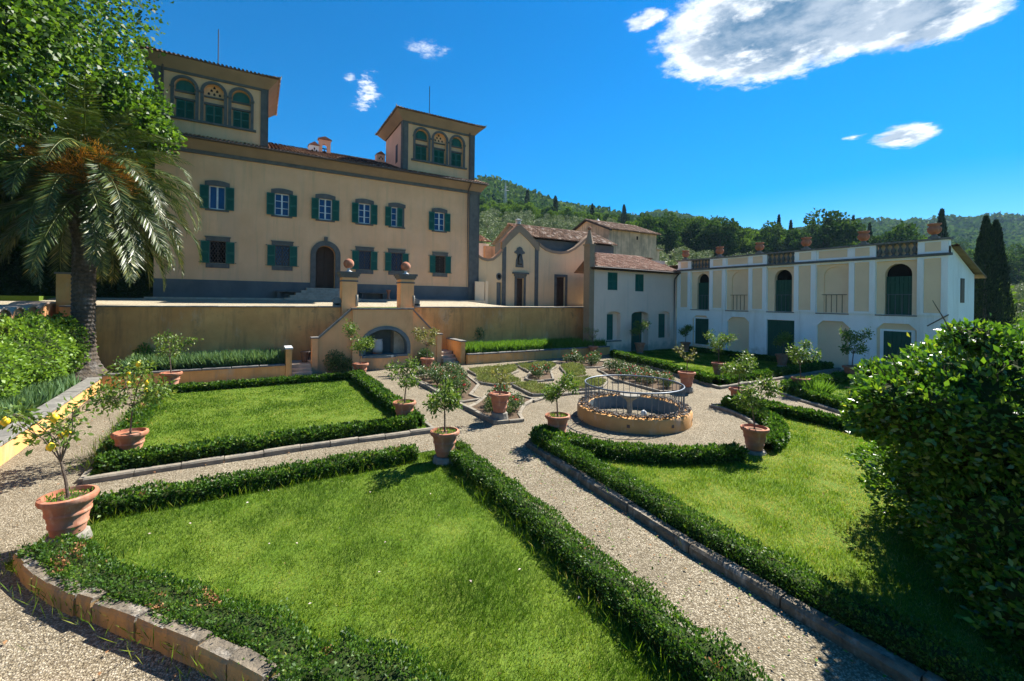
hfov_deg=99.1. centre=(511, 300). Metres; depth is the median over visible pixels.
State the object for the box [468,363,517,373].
herb bed
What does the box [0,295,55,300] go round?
lawn
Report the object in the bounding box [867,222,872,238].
cypress tree
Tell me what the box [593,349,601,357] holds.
rose bush
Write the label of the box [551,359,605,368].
kerb
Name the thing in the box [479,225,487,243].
olive tree
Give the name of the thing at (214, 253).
window
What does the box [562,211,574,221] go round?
woodland tree
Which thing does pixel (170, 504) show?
wild grass
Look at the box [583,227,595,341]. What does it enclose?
spired pier
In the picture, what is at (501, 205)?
woodland tree
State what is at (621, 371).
rose bush
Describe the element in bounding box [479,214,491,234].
olive tree
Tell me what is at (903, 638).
hedge
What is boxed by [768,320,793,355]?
barn door
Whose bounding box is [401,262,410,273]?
stone ball
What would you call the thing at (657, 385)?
bed soil
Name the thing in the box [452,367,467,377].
rose bush
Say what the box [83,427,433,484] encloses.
kerb
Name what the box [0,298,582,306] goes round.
terrace
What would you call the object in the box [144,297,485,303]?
pavement
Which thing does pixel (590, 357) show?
rose bush
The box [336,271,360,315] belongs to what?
gate pillar
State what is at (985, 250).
cypress tree
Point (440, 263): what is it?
window
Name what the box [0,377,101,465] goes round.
wall
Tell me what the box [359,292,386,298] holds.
stone bench
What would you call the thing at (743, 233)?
woodland tree
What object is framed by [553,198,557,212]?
cypress tree
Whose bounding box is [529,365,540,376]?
rose bush
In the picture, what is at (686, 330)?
potted citrus tree
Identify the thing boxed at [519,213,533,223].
olive tree
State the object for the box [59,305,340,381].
retaining wall
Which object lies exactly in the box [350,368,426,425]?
hedge
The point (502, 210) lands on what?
woodland tree
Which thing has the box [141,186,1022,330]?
hillside
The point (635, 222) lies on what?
woodland tree
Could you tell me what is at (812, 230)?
cypress tree
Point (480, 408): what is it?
bed soil
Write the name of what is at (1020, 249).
woodland tree
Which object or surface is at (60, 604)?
wild grass
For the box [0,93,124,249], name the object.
garden tree
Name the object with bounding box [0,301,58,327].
boundary wall
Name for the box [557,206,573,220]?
woodland tree
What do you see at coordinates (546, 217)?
olive tree
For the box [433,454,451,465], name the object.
stone pedestal
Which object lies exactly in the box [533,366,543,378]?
rose bush
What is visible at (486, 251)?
annex house
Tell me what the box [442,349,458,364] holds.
entry steps
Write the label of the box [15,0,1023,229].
sky
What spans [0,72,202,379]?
palm tree
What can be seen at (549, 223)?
olive tree
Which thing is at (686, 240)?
woodland tree
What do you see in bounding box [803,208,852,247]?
skyline tree
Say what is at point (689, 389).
stone pedestal
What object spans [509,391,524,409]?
rose bush
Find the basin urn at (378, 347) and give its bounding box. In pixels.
[372,339,382,353]
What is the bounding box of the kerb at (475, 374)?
[467,367,518,375]
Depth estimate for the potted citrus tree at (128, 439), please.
10.18 m
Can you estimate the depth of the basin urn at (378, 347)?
23.90 m
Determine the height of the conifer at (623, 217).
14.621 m
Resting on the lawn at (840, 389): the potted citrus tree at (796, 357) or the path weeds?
the potted citrus tree at (796, 357)
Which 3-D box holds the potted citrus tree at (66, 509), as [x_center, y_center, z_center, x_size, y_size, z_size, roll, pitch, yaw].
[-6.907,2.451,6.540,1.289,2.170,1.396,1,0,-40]
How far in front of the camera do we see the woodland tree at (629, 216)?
202.00 m
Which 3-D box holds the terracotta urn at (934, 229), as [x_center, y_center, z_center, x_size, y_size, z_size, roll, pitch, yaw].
[21.333,-3.483,22.057,0.570,0.760,0.561,1,0,-30]
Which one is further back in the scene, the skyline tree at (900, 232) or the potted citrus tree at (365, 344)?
the skyline tree at (900, 232)
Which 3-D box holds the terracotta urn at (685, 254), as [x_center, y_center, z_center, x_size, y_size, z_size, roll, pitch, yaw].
[13.845,-3.574,34.800,0.570,0.760,0.561,1,0,-30]
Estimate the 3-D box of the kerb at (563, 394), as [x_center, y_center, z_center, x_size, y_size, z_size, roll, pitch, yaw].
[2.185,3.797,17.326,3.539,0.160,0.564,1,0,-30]
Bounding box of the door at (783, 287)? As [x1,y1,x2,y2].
[776,280,791,311]
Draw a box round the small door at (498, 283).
[496,282,500,304]
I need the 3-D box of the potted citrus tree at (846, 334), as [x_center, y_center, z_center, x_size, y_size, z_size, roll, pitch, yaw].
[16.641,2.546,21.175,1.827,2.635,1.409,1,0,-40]
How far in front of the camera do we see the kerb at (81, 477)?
9.01 m
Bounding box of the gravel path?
[0,355,894,680]
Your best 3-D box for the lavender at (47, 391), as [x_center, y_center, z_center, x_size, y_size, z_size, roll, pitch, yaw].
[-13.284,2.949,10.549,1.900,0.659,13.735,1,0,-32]
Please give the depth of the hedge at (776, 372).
22.30 m
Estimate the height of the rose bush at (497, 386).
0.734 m
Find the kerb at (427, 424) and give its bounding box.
[424,421,434,427]
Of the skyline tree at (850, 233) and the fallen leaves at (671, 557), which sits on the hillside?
the skyline tree at (850, 233)
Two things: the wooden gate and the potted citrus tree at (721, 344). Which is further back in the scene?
the wooden gate
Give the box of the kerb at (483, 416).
[406,375,497,424]
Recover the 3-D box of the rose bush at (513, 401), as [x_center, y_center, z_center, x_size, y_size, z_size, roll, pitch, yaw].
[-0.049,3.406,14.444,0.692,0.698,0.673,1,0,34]
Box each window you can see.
[198,236,235,267]
[199,180,233,211]
[265,240,298,270]
[266,188,296,217]
[311,194,338,221]
[351,246,377,273]
[352,199,377,225]
[384,248,408,274]
[385,203,405,228]
[428,252,450,276]
[429,208,450,232]
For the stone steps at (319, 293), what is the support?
on the terrace
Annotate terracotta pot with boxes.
[300,351,310,362]
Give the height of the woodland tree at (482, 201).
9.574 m
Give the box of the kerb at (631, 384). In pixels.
[597,367,687,392]
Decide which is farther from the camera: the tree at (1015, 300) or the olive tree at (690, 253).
the olive tree at (690, 253)
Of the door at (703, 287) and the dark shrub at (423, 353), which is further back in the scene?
the door at (703, 287)
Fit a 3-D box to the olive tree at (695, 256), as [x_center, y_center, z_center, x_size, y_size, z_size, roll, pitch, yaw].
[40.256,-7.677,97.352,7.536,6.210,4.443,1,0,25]
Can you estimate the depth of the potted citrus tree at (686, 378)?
18.27 m
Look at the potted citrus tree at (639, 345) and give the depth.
31.64 m
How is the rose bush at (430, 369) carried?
on the bed soil at (465, 396)
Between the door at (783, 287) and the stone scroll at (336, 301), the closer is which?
the stone scroll at (336, 301)
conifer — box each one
[524,190,529,204]
[620,204,627,223]
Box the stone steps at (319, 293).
[284,288,361,300]
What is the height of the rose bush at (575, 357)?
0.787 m
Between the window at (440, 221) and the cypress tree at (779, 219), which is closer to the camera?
the window at (440, 221)
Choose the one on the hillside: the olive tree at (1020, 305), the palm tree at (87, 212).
the olive tree at (1020, 305)
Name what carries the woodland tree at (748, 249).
on the hillside
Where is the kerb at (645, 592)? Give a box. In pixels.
[531,502,757,680]
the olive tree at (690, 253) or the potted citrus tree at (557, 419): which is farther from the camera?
the olive tree at (690, 253)
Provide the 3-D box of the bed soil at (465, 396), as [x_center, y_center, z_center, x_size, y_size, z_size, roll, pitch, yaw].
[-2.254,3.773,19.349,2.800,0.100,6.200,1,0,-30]
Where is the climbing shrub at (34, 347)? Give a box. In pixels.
[0,308,98,400]
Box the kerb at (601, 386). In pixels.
[570,380,606,390]
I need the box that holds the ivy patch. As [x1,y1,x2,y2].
[131,342,155,356]
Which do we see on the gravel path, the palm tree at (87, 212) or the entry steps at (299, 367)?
the entry steps at (299, 367)
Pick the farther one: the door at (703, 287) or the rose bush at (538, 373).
the door at (703, 287)
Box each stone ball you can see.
[343,259,353,271]
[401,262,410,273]
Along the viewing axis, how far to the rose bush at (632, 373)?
20.56 m
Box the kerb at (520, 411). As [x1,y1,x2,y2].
[469,391,533,424]
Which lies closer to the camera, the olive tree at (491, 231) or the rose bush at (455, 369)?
the rose bush at (455, 369)
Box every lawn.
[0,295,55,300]
[5,451,685,680]
[90,380,425,474]
[596,405,1023,679]
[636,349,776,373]
[791,383,852,402]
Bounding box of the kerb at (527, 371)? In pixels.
[517,365,556,372]
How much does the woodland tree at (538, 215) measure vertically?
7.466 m
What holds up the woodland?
on the hillside
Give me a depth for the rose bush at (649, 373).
19.74 m
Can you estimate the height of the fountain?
1.396 m
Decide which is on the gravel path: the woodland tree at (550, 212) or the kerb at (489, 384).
the kerb at (489, 384)
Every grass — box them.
[0,530,454,680]
[67,388,177,472]
[87,452,430,524]
[536,444,993,675]
[780,379,861,408]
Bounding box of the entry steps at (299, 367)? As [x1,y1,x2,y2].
[292,360,311,375]
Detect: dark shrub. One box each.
[323,349,352,371]
[417,348,433,364]
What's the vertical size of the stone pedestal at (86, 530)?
0.160 m
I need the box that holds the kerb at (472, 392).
[415,372,480,402]
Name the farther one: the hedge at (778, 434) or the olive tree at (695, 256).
the olive tree at (695, 256)
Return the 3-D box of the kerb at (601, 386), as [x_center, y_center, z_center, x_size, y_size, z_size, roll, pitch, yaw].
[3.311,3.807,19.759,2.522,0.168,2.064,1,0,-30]
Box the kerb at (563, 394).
[533,391,603,402]
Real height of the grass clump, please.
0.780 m
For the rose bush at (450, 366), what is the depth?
21.09 m
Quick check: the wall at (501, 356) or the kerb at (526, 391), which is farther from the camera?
the wall at (501, 356)
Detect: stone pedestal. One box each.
[44,526,92,545]
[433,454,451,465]
[491,411,507,419]
[680,386,693,392]
[745,447,766,455]
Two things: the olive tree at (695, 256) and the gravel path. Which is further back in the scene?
the olive tree at (695, 256)
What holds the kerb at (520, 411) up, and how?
on the gravel path
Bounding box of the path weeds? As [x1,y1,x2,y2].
[487,448,885,676]
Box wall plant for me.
[472,326,484,340]
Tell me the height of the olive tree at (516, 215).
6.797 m
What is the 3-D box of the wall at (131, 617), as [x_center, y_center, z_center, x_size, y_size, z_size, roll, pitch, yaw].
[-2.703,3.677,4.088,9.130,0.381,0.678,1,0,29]
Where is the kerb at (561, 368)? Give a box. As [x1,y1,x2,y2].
[559,364,586,378]
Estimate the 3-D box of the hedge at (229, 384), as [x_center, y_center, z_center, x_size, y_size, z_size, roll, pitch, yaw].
[-10.470,3.495,18.544,7.127,0.566,0.661,1,0,-30]
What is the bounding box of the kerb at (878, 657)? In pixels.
[526,438,946,680]
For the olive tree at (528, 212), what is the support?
on the hillside
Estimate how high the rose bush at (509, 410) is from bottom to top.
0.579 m
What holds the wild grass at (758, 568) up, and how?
on the lawn at (803, 542)
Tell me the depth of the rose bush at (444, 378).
18.21 m
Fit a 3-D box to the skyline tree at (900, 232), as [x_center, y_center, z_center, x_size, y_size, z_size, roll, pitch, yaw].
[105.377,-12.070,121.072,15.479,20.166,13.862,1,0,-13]
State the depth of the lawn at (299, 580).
6.04 m
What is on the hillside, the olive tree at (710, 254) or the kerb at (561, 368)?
the olive tree at (710, 254)
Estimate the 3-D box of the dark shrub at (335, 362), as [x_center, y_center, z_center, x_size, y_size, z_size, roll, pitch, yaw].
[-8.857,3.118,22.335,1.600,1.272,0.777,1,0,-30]
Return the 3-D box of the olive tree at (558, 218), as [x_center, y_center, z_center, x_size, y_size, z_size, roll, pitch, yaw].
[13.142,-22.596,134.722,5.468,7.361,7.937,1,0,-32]
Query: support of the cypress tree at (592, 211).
on the hillside
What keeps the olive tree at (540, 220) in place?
on the hillside
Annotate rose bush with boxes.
[414,364,432,379]
[426,366,441,380]
[429,361,442,369]
[429,366,443,384]
[435,369,448,384]
[439,373,454,387]
[442,360,453,373]
[446,371,465,391]
[447,363,460,374]
[449,365,464,375]
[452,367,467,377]
[452,376,470,395]
[482,396,492,412]
[492,383,509,390]
[506,400,513,413]
[508,392,520,413]
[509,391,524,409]
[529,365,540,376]
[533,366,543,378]
[541,362,551,372]
[562,353,570,361]
[570,350,580,362]
[577,355,585,363]
[585,351,597,365]
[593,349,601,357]
[603,359,612,370]
[608,358,620,372]
[615,366,629,379]
[617,360,628,369]
[625,362,639,376]
[630,369,640,379]
[634,371,644,382]
[639,365,653,373]
[642,370,656,383]
[659,373,674,387]
[661,370,673,376]
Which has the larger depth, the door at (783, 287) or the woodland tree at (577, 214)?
the woodland tree at (577, 214)
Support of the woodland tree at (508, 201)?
on the hillside
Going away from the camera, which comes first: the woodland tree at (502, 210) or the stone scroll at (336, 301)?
the stone scroll at (336, 301)
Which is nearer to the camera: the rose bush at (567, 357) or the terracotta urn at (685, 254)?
the rose bush at (567, 357)
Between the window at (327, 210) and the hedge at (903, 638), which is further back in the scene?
the window at (327, 210)
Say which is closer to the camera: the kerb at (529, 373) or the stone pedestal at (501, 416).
the stone pedestal at (501, 416)
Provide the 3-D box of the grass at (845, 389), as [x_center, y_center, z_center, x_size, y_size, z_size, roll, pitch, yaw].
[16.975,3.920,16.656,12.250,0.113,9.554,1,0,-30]
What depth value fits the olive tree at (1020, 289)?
80.37 m
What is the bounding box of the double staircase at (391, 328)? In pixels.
[308,307,442,373]
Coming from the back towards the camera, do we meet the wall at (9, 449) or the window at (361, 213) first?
the window at (361, 213)
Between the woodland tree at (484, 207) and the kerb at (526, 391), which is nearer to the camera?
the kerb at (526, 391)
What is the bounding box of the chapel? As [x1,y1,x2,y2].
[479,219,616,305]
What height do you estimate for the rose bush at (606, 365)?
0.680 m
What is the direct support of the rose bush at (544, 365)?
on the bed soil at (545, 376)
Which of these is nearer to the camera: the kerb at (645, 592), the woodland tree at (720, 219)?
the kerb at (645, 592)
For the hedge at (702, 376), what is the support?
on the lawn at (706, 363)
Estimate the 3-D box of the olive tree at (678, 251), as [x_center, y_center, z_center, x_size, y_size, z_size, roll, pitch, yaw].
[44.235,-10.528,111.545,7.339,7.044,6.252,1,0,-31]
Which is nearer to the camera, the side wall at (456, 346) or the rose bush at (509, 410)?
the rose bush at (509, 410)
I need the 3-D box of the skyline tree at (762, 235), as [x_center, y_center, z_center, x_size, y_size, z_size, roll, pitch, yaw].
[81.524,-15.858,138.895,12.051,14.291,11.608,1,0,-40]
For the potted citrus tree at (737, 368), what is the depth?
16.21 m
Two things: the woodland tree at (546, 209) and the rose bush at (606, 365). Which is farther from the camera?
the woodland tree at (546, 209)
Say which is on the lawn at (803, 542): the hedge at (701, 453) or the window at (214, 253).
the hedge at (701, 453)
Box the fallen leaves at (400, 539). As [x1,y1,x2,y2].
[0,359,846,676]
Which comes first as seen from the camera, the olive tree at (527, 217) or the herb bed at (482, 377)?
the herb bed at (482, 377)
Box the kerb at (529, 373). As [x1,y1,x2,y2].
[524,370,553,381]
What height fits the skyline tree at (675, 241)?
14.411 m
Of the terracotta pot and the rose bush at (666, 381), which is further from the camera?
the terracotta pot
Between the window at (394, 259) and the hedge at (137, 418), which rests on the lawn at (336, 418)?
the hedge at (137, 418)
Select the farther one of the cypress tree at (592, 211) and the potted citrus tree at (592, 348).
the cypress tree at (592, 211)
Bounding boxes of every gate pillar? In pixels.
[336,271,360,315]
[394,274,417,307]
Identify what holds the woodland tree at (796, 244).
on the hillside
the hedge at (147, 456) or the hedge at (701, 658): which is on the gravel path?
the hedge at (701, 658)
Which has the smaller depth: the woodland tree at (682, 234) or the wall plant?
the wall plant
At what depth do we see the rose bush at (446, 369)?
21.61 m
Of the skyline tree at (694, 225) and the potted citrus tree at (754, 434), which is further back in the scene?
the skyline tree at (694, 225)
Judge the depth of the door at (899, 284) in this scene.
23.33 m
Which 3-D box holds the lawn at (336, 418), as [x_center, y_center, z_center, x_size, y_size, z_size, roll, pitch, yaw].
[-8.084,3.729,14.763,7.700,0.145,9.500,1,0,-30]
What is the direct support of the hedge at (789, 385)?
on the lawn at (840, 389)
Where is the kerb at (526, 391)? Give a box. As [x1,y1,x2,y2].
[512,384,561,396]
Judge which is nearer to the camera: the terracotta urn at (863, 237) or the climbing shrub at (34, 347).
the climbing shrub at (34, 347)
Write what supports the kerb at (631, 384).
on the gravel path
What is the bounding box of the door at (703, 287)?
[699,283,708,308]
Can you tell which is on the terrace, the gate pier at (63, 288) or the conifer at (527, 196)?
the gate pier at (63, 288)
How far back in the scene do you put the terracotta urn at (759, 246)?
29.54 m
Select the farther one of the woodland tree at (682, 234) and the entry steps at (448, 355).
the woodland tree at (682, 234)
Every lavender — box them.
[0,373,80,427]
[117,347,284,370]
[465,336,606,353]
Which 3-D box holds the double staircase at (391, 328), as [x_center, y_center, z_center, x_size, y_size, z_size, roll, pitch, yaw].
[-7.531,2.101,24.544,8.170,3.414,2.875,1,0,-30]
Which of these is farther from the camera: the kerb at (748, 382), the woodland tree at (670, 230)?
the woodland tree at (670, 230)
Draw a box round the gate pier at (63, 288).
[54,272,71,312]
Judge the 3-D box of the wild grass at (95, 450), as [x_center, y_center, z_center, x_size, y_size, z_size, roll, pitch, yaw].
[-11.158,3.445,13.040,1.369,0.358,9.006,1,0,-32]
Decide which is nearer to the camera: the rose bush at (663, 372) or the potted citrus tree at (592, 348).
the rose bush at (663, 372)
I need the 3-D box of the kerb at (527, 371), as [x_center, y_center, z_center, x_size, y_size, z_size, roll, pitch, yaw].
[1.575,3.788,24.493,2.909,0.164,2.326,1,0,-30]
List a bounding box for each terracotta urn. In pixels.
[682,250,688,259]
[716,246,723,256]
[755,242,763,253]
[801,237,811,249]
[857,231,869,244]
[927,223,941,238]
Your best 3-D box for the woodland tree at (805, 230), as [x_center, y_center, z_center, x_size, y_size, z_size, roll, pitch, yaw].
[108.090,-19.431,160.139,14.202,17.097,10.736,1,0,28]
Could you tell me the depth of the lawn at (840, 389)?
19.20 m
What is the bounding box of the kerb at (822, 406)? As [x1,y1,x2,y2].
[775,389,847,413]
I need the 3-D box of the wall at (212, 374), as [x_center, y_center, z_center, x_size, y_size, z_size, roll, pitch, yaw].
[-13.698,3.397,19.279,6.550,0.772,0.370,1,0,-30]
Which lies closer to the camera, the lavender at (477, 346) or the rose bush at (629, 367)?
the rose bush at (629, 367)
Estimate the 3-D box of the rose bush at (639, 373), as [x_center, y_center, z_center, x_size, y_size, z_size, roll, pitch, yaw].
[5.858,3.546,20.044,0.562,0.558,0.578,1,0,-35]
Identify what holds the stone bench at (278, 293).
on the pavement
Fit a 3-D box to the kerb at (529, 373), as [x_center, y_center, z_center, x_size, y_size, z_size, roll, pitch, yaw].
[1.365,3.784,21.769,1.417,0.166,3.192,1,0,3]
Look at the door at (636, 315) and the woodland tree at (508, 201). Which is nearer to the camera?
the door at (636, 315)
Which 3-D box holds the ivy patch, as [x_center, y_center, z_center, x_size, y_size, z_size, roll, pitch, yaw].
[-16.769,2.583,19.903,0.972,1.351,0.446,1,0,-30]
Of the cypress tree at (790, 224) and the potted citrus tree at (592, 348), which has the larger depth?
the cypress tree at (790, 224)
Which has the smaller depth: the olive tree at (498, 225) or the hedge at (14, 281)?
the hedge at (14, 281)
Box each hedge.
[0,243,153,297]
[12,528,334,680]
[89,440,419,519]
[91,386,168,467]
[96,414,419,473]
[163,371,350,392]
[280,615,461,680]
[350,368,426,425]
[434,436,772,680]
[528,424,749,465]
[530,428,1023,680]
[609,349,721,384]
[680,346,821,363]
[718,361,833,384]
[720,394,790,453]
[753,399,883,432]
[779,368,869,394]
[793,387,849,411]
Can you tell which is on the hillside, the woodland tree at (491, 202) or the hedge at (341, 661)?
the woodland tree at (491, 202)
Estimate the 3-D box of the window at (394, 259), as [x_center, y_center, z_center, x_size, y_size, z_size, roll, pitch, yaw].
[-8.489,-2.794,32.108,1.900,1.900,0.240,1,0,-30]
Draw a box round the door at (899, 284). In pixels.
[886,276,911,314]
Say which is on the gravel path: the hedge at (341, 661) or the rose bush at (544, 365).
the hedge at (341, 661)
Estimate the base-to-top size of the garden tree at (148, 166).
11.786 m
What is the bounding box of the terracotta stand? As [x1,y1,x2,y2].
[386,290,390,298]
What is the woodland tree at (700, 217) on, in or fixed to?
on the hillside
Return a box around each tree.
[0,0,187,170]
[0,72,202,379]
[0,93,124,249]
[0,130,18,178]
[0,154,153,256]
[0,388,105,538]
[3,149,154,236]
[15,100,154,256]
[82,353,180,450]
[150,329,203,384]
[342,319,374,371]
[384,353,421,415]
[411,327,439,369]
[422,373,462,457]
[479,204,489,214]
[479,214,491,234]
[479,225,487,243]
[480,198,488,213]
[481,211,497,226]
[484,208,498,219]
[485,227,498,243]
[485,366,510,412]
[486,199,495,207]
[487,221,506,233]
[487,235,497,245]
[489,203,505,217]
[499,207,509,220]
[501,218,513,228]
[502,212,521,221]
[504,199,515,205]
[507,212,521,222]
[511,203,524,215]
[515,220,531,224]
[519,210,533,219]
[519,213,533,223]
[523,203,540,218]
[528,218,544,226]
[535,207,545,219]
[539,368,579,431]
[540,206,556,218]
[541,213,555,221]
[543,219,561,228]
[547,210,557,216]
[547,216,563,227]
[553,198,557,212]
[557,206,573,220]
[561,221,576,229]
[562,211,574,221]
[572,212,583,222]
[583,326,598,353]
[585,212,601,220]
[590,203,594,217]
[602,213,616,220]
[618,213,633,222]
[629,216,651,225]
[630,319,651,351]
[636,212,669,250]
[656,223,679,256]
[659,218,684,257]
[659,254,674,265]
[660,211,686,252]
[665,259,679,265]
[668,246,694,259]
[673,248,704,262]
[673,341,698,386]
[674,227,691,259]
[676,252,708,260]
[678,217,708,251]
[678,324,693,350]
[679,218,695,226]
[679,231,702,246]
[686,218,732,254]
[690,216,705,223]
[696,218,742,255]
[697,249,713,257]
[704,215,725,224]
[704,330,738,374]
[718,223,747,255]
[718,349,757,396]
[728,375,786,451]
[735,228,755,254]
[738,240,771,254]
[754,229,786,252]
[755,220,788,252]
[771,330,793,365]
[776,214,781,227]
[776,233,822,250]
[780,227,825,251]
[785,338,821,384]
[788,220,792,234]
[800,224,824,235]
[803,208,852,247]
[811,216,815,233]
[811,218,870,246]
[838,325,874,380]
[860,221,927,245]
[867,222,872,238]
[937,208,949,237]
[952,240,970,249]
[966,249,974,260]
[973,214,1005,326]
[975,278,1023,321]
[977,219,1018,327]
[1000,254,1023,284]
[1004,243,1023,281]
[1012,287,1023,309]
[1012,290,1023,316]
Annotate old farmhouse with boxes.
[572,218,662,260]
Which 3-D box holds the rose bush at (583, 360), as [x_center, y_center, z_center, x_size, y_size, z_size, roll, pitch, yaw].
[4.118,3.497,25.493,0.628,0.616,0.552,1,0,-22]
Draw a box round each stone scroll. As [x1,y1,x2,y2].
[332,297,340,305]
[414,298,419,306]
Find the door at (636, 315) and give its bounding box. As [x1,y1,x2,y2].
[631,312,641,350]
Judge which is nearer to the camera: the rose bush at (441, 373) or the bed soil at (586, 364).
the rose bush at (441, 373)
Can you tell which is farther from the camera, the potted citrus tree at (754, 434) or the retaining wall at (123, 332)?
the retaining wall at (123, 332)
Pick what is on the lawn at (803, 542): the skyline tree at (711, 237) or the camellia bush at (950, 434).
the camellia bush at (950, 434)
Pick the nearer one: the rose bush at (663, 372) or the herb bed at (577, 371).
the rose bush at (663, 372)
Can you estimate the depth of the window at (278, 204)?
28.34 m
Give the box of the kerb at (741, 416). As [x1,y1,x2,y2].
[709,404,758,446]
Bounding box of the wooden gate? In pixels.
[475,281,487,303]
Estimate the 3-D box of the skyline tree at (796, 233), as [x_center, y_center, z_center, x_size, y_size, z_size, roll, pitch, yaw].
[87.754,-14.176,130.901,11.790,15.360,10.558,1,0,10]
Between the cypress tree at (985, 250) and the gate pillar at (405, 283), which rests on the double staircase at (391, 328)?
the gate pillar at (405, 283)
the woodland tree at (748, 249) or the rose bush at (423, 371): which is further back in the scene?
the woodland tree at (748, 249)
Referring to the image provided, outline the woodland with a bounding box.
[474,174,1023,251]
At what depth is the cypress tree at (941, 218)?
94.56 m
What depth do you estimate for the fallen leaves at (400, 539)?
8.57 m
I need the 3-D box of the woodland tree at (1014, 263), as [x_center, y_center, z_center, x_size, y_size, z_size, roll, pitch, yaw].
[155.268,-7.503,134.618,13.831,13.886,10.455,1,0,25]
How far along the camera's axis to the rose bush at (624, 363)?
22.56 m
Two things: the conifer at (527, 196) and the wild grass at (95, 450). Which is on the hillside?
the conifer at (527, 196)
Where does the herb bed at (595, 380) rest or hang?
on the bed soil
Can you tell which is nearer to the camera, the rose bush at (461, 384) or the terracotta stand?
the rose bush at (461, 384)
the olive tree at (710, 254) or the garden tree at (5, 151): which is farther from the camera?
the olive tree at (710, 254)
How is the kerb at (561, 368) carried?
on the gravel path
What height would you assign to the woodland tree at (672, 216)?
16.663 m
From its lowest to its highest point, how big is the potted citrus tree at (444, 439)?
1.962 m
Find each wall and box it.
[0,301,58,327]
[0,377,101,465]
[13,550,285,680]
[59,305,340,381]
[102,363,284,389]
[284,345,292,376]
[414,306,582,361]
[446,338,465,363]
[466,346,609,363]
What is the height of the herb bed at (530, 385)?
0.305 m
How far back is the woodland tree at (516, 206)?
179.48 m
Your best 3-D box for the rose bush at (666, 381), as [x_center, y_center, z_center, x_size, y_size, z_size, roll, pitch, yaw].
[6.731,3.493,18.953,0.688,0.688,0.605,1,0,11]
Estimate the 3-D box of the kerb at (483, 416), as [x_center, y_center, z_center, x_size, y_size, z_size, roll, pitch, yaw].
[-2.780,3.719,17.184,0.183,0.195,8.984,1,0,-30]
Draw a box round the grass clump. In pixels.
[795,377,838,393]
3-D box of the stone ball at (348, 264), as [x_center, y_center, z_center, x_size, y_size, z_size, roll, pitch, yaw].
[-9.234,-1.966,24.694,0.570,0.760,0.564,1,0,-30]
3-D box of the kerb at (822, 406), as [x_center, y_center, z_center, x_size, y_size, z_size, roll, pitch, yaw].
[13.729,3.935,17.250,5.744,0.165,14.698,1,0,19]
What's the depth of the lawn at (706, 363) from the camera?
27.75 m
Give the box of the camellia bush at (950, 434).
[837,300,1023,674]
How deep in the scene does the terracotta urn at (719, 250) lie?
32.07 m
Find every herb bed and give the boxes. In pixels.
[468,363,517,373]
[476,372,520,383]
[514,379,554,393]
[517,360,556,370]
[560,362,586,375]
[573,374,606,387]
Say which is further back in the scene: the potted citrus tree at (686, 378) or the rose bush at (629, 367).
the rose bush at (629, 367)
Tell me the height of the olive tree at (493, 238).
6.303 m
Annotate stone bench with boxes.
[274,290,300,297]
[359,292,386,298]
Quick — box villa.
[138,29,488,299]
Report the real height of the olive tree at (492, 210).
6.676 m
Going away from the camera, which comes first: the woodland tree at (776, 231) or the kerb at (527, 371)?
the kerb at (527, 371)
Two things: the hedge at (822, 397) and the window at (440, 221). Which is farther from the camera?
the window at (440, 221)
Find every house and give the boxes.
[479,235,494,258]
[574,252,680,351]
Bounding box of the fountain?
[577,375,692,434]
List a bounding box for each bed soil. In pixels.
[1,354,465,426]
[417,373,476,400]
[473,397,529,419]
[528,372,551,379]
[558,359,603,366]
[600,368,680,389]
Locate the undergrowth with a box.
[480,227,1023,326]
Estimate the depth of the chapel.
38.65 m
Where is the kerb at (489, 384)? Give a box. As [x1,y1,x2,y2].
[475,376,519,385]
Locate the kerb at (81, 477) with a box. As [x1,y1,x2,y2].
[76,461,93,483]
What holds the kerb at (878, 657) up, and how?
on the gravel path
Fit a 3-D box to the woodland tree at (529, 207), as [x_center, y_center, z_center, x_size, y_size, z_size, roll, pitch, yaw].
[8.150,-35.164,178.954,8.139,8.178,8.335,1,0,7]
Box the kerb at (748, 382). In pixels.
[608,354,840,388]
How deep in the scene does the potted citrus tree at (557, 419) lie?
11.70 m
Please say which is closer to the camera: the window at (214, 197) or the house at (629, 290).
the window at (214, 197)
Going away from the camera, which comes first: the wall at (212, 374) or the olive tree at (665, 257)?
the wall at (212, 374)
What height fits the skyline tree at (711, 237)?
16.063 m
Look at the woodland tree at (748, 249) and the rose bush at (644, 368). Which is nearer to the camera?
the rose bush at (644, 368)
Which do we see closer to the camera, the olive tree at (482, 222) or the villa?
the villa
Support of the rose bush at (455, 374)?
on the bed soil at (465, 396)
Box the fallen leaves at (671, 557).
[397,386,891,680]
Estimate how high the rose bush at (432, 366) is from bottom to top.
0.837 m
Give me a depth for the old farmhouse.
50.16 m

